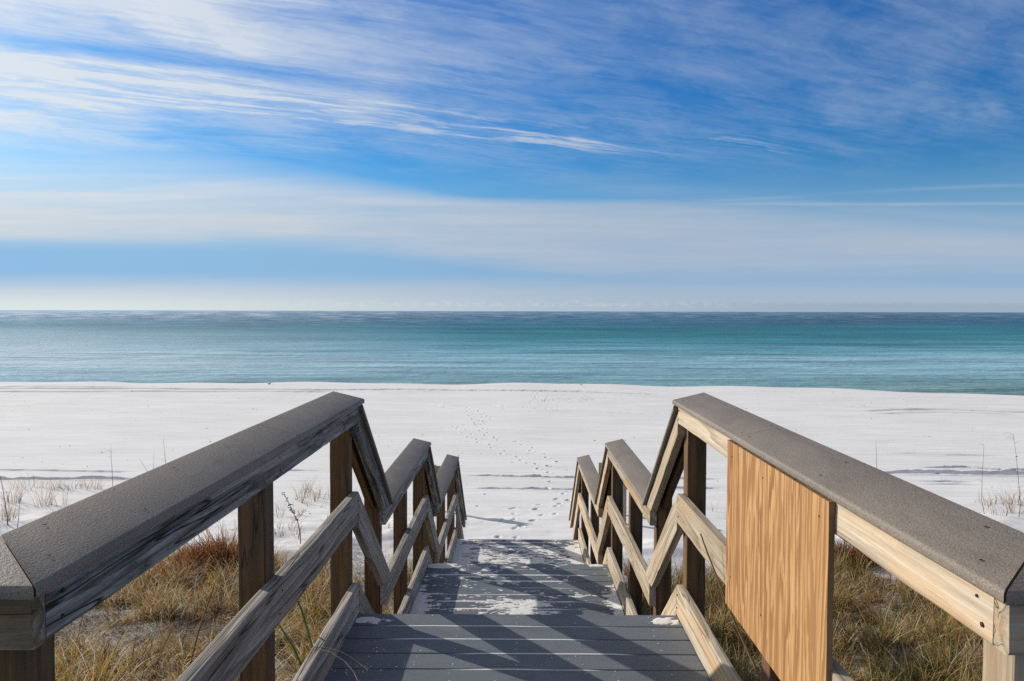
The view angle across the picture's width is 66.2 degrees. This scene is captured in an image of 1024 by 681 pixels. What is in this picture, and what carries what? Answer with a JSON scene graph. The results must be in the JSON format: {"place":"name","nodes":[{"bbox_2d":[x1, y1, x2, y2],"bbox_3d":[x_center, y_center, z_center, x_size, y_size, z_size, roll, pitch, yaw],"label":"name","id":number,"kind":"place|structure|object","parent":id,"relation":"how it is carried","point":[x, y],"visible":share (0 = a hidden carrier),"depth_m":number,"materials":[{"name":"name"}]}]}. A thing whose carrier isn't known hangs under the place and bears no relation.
{"place":"outdoors","nodes":[
{"label":"outdoors","id":0,"kind":"place"},
{"bbox_2d":[1,386,1021,532],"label":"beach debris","id":1,"kind":"object","parent":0,"point":[529,411],"visible":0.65,"depth_m":25.97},
{"bbox_2d":[0,381,1023,680],"bbox_3d":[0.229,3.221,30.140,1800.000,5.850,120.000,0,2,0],"label":"beach sand","id":2,"kind":"structure","parent":0,"point":[522,449],"depth_m":27.44,"materials":[{"name":"white sand"}]},
{"bbox_2d":[0,477,7,524],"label":"sea oat stalk","id":3,"kind":"object","parent":2,"relation":"on","point":[5,503],"visible":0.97,"depth_m":14.81,"materials":[{"name":"brown plant"}]},
{"bbox_2d":[0,492,16,521],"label":"grass tuft","id":4,"kind":"object","parent":2,"relation":"on","point":[2,510],"visible":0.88,"depth_m":15.34,"materials":[{"name":"beige plant"}]},
{"bbox_2d":[0,477,25,503],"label":"grass tuft","id":5,"kind":"object","parent":2,"relation":"on","point":[14,495],"visible":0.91,"depth_m":16.96,"materials":[{"name":"beige plant"}]},
{"bbox_2d":[2,467,49,490],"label":"grass tuft","id":6,"kind":"object","parent":2,"relation":"on","point":[25,484],"visible":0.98,"depth_m":18.32,"materials":[{"name":"beige plant"}]},
{"bbox_2d":[27,475,63,507],"bbox_3d":[-9.860,3.157,16.611,1.094,0.713,1.024,-1,2,-19],"label":"grass tuft","id":7,"kind":"object","parent":2,"relation":"on","point":[41,501],"visible":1,"depth_m":16.56,"materials":[{"name":"beige plant"}]},
{"bbox_2d":[48,479,88,490],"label":"grass tuft","id":8,"kind":"object","parent":2,"relation":"on","point":[71,486],"visible":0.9,"depth_m":18.42,"materials":[{"name":"beige plant"}]},
{"bbox_2d":[80,476,107,489],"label":"grass tuft","id":9,"kind":"object","parent":2,"relation":"on","point":[95,487],"visible":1,"depth_m":18.40,"materials":[{"name":"beige plant"}]},
{"bbox_2d":[151,625,173,678],"bbox_3d":[-2.991,2.709,6.667,0.263,0.604,0.012,0,2,0],"label":"dry reed","id":10,"kind":"object","parent":2,"relation":"on","point":[161,651],"visible":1,"depth_m":6.66,"materials":[{"name":"brown plant"}]},
{"bbox_2d":[149,549,223,589],"bbox_3d":[-4.644,3.310,11.129,1.227,0.613,1.373,-1,2,-21],"label":"bush","id":11,"kind":"object","parent":2,"relation":"on","point":[191,568],"visible":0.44,"depth_m":11.13,"materials":[{"name":"brown plant"}]},
{"bbox_2d":[188,583,214,666],"bbox_3d":[-2.713,2.555,6.795,0.381,0.970,0.036,1,2,25],"label":"dry reed","id":12,"kind":"object","parent":2,"relation":"on","point":[193,651],"visible":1,"depth_m":6.77,"materials":[{"name":"brown plant"}]},
{"bbox_2d":[161,522,280,570],"bbox_3d":[-4.472,3.315,12.062,1.810,1.163,1.852,0,2,0],"label":"bush","id":13,"kind":"object","parent":2,"relation":"on","point":[210,550],"visible":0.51,"depth_m":11.84,"materials":[{"name":"brown plant"}]},
{"bbox_2d":[0,391,466,680],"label":"wooden railing","id":14,"kind":"object","parent":2,"relation":"on","point":[62,568],"visible":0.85,"depth_m":2.44,"materials":[{"name":"grey wood"}]},
{"bbox_2d":[55,537,412,680],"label":"dune grass","id":15,"kind":"structure","parent":2,"relation":"on","point":[165,600],"depth_m":8.52,"materials":[{"name":"brown plant"}]},
{"bbox_2d":[274,520,302,536],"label":"grass tuft","id":16,"kind":"object","parent":2,"relation":"on","point":[275,534],"visible":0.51,"depth_m":14.23,"materials":[{"name":"beige plant"}]},
{"bbox_2d":[279,625,301,665],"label":"dry reed","id":17,"kind":"object","parent":2,"relation":"on","point":[293,647],"visible":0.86,"depth_m":3.29,"materials":[{"name":"plant"}]},
{"bbox_2d":[282,492,307,543],"bbox_3d":[-3.615,2.986,13.134,0.428,0.923,0.194,-1,2,-27],"label":"dry weed","id":18,"kind":"object","parent":2,"relation":"on","point":[290,507],"visible":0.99,"depth_m":13.10,"materials":[{"name":"brown plant"}]},
{"bbox_2d":[293,479,314,492],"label":"grass tuft","id":19,"kind":"object","parent":2,"relation":"on","point":[307,486],"visible":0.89,"depth_m":18.05,"materials":[{"name":"beige plant"}]},
{"bbox_2d":[297,600,312,647],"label":"dry reed","id":20,"kind":"object","parent":2,"relation":"on","point":[308,632],"visible":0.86,"depth_m":3.19,"materials":[{"name":"plant"}]},
{"bbox_2d":[291,479,329,501],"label":"grass tuft","id":21,"kind":"object","parent":2,"relation":"on","point":[314,500],"visible":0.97,"depth_m":17.32,"materials":[{"name":"beige plant"}]},
{"bbox_2d":[296,648,357,680],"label":"dry reed","id":22,"kind":"object","parent":2,"relation":"on","point":[326,651],"visible":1,"depth_m":2.63,"materials":[{"name":"plant"}]},
{"bbox_2d":[299,646,367,673],"bbox_3d":[-0.728,1.800,2.713,0.530,1.527,0.029,1,2,17],"label":"dry reed","id":23,"kind":"object","parent":2,"relation":"on","point":[341,652],"visible":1,"depth_m":2.65,"materials":[{"name":"plant"}]},
{"bbox_2d":[434,465,440,474],"bbox_3d":[-1.601,3.220,16.154,0.400,1.331,0.110,0,2,0],"label":"sand post","id":24,"kind":"object","parent":2,"relation":"on","point":[437,468],"visible":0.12,"depth_m":16.17,"materials":[{"name":"grey wood"}]},
{"bbox_2d":[12,494,1021,565],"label":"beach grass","id":25,"kind":"structure","parent":2,"relation":"on","point":[353,537],"depth_m":15.58,"materials":[{"name":"beige plant"}]},
{"bbox_2d":[324,614,710,680],"bbox_3d":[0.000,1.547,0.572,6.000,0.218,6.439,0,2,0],"label":"boardwalk landing","id":26,"kind":"object","parent":2,"relation":"on","point":[664,652],"visible":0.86,"depth_m":3.39,"materials":[{"name":"grey wood"}]},
{"bbox_2d":[331,614,678,680],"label":"drifted sand","id":27,"kind":"structure","parent":26,"relation":"on","point":[661,621],"depth_m":3.50,"materials":[{"name":"white sand"}]},
{"bbox_2d":[451,539,584,563],"bbox_3d":[0.062,2.661,8.743,1.594,0.218,2.356,0,2,0],"label":"boardwalk landing","id":28,"kind":"object","parent":2,"relation":"on","point":[484,542],"visible":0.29,"depth_m":9.54,"materials":[{"name":"grey wood"}]},
{"bbox_2d":[451,539,583,563],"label":"drifted sand","id":29,"kind":"structure","parent":28,"relation":"on","point":[460,549],"depth_m":9.32,"materials":[{"name":"white sand"}]},
{"bbox_2d":[415,563,624,614],"bbox_3d":[0.039,2.058,5.631,1.594,0.218,2.190,0,2,0],"label":"boardwalk landing","id":30,"kind":"object","parent":2,"relation":"on","point":[595,580],"visible":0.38,"depth_m":6.15,"materials":[{"name":"grey wood"}]},
{"bbox_2d":[410,563,623,614],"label":"drifted sand","id":31,"kind":"structure","parent":30,"relation":"on","point":[420,606],"depth_m":5.85,"materials":[{"name":"white sand"}]},
{"bbox_2d":[598,462,601,474],"bbox_3d":[1.818,3.208,16.117,0.091,1.408,0.090,0,2,0],"label":"sand post","id":32,"kind":"object","parent":2,"relation":"on","point":[599,465],"visible":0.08,"depth_m":16.05,"materials":[{"name":"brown wood"}]},
{"bbox_2d":[623,482,626,522],"bbox_3d":[2.151,3.110,15.110,0.090,1.635,0.090,0,2,0],"label":"sand post","id":33,"kind":"object","parent":2,"relation":"on","point":[624,500],"visible":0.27,"depth_m":15.06,"materials":[{"name":"grey wood"}]},
{"bbox_2d":[700,534,760,680],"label":"dry reed","id":34,"kind":"object","parent":2,"relation":"on","point":[747,650],"visible":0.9,"depth_m":2.85,"materials":[{"name":"brown plant"}]},
{"bbox_2d":[589,542,982,680],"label":"dune grass","id":35,"kind":"structure","parent":2,"relation":"on","point":[935,632],"depth_m":8.11,"materials":[{"name":"brown plant"}]},
{"bbox_2d":[569,392,1023,680],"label":"wooden railing","id":36,"kind":"object","parent":2,"relation":"on","point":[963,565],"visible":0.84,"depth_m":2.50,"materials":[{"name":"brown wood"}]},
{"bbox_2d":[725,440,834,680],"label":"plywood sheet","id":37,"kind":"object","parent":36,"relation":"attached to","point":[780,546],"visible":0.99,"depth_m":2.23,"materials":[{"name":"brown wood"}]},
{"bbox_2d":[834,538,883,571],"bbox_3d":[5.328,3.321,12.227,1.393,0.662,1.242,0,2,0],"label":"bush","id":38,"kind":"object","parent":2,"relation":"on","point":[854,552],"visible":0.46,"depth_m":12.14,"materials":[{"name":"brown plant"}]},
{"bbox_2d":[974,491,1013,505],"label":"grass tuft","id":39,"kind":"object","parent":2,"relation":"on","point":[991,500],"visible":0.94,"depth_m":16.92,"materials":[{"name":"beige plant"}]},
{"bbox_2d":[991,489,1014,505],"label":"grass tuft","id":40,"kind":"object","parent":2,"relation":"on","point":[1006,499],"visible":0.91,"depth_m":17.00,"materials":[{"name":"beige plant"}]},
{"bbox_2d":[995,497,1023,514],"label":"grass tuft","id":41,"kind":"object","parent":2,"relation":"on","point":[1012,507],"visible":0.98,"depth_m":16.28,"materials":[{"name":"beige plant"}]},
{"bbox_2d":[997,486,1023,505],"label":"grass tuft","id":42,"kind":"object","parent":2,"relation":"on","point":[1014,495],"visible":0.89,"depth_m":17.16,"materials":[{"name":"beige plant"}]},
{"bbox_2d":[1008,433,1023,514],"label":"sea oat stalk","id":43,"kind":"object","parent":2,"relation":"on","point":[1018,477],"visible":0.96,"depth_m":15.76,"materials":[{"name":"brown plant"}]},
{"bbox_2d":[0,310,1023,395],"bbox_3d":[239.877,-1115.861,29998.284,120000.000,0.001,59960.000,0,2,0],"label":"sea","id":44,"kind":"structure","parent":0,"point":[955,352],"depth_m":112.11,"materials":[{"name":"teal liquid"}]},
{"bbox_2d":[0,0,1023,311],"label":"sky","id":45,"kind":"structure","parent":0,"point":[234,155],"materials":[{"name":"blue"}]}
]}

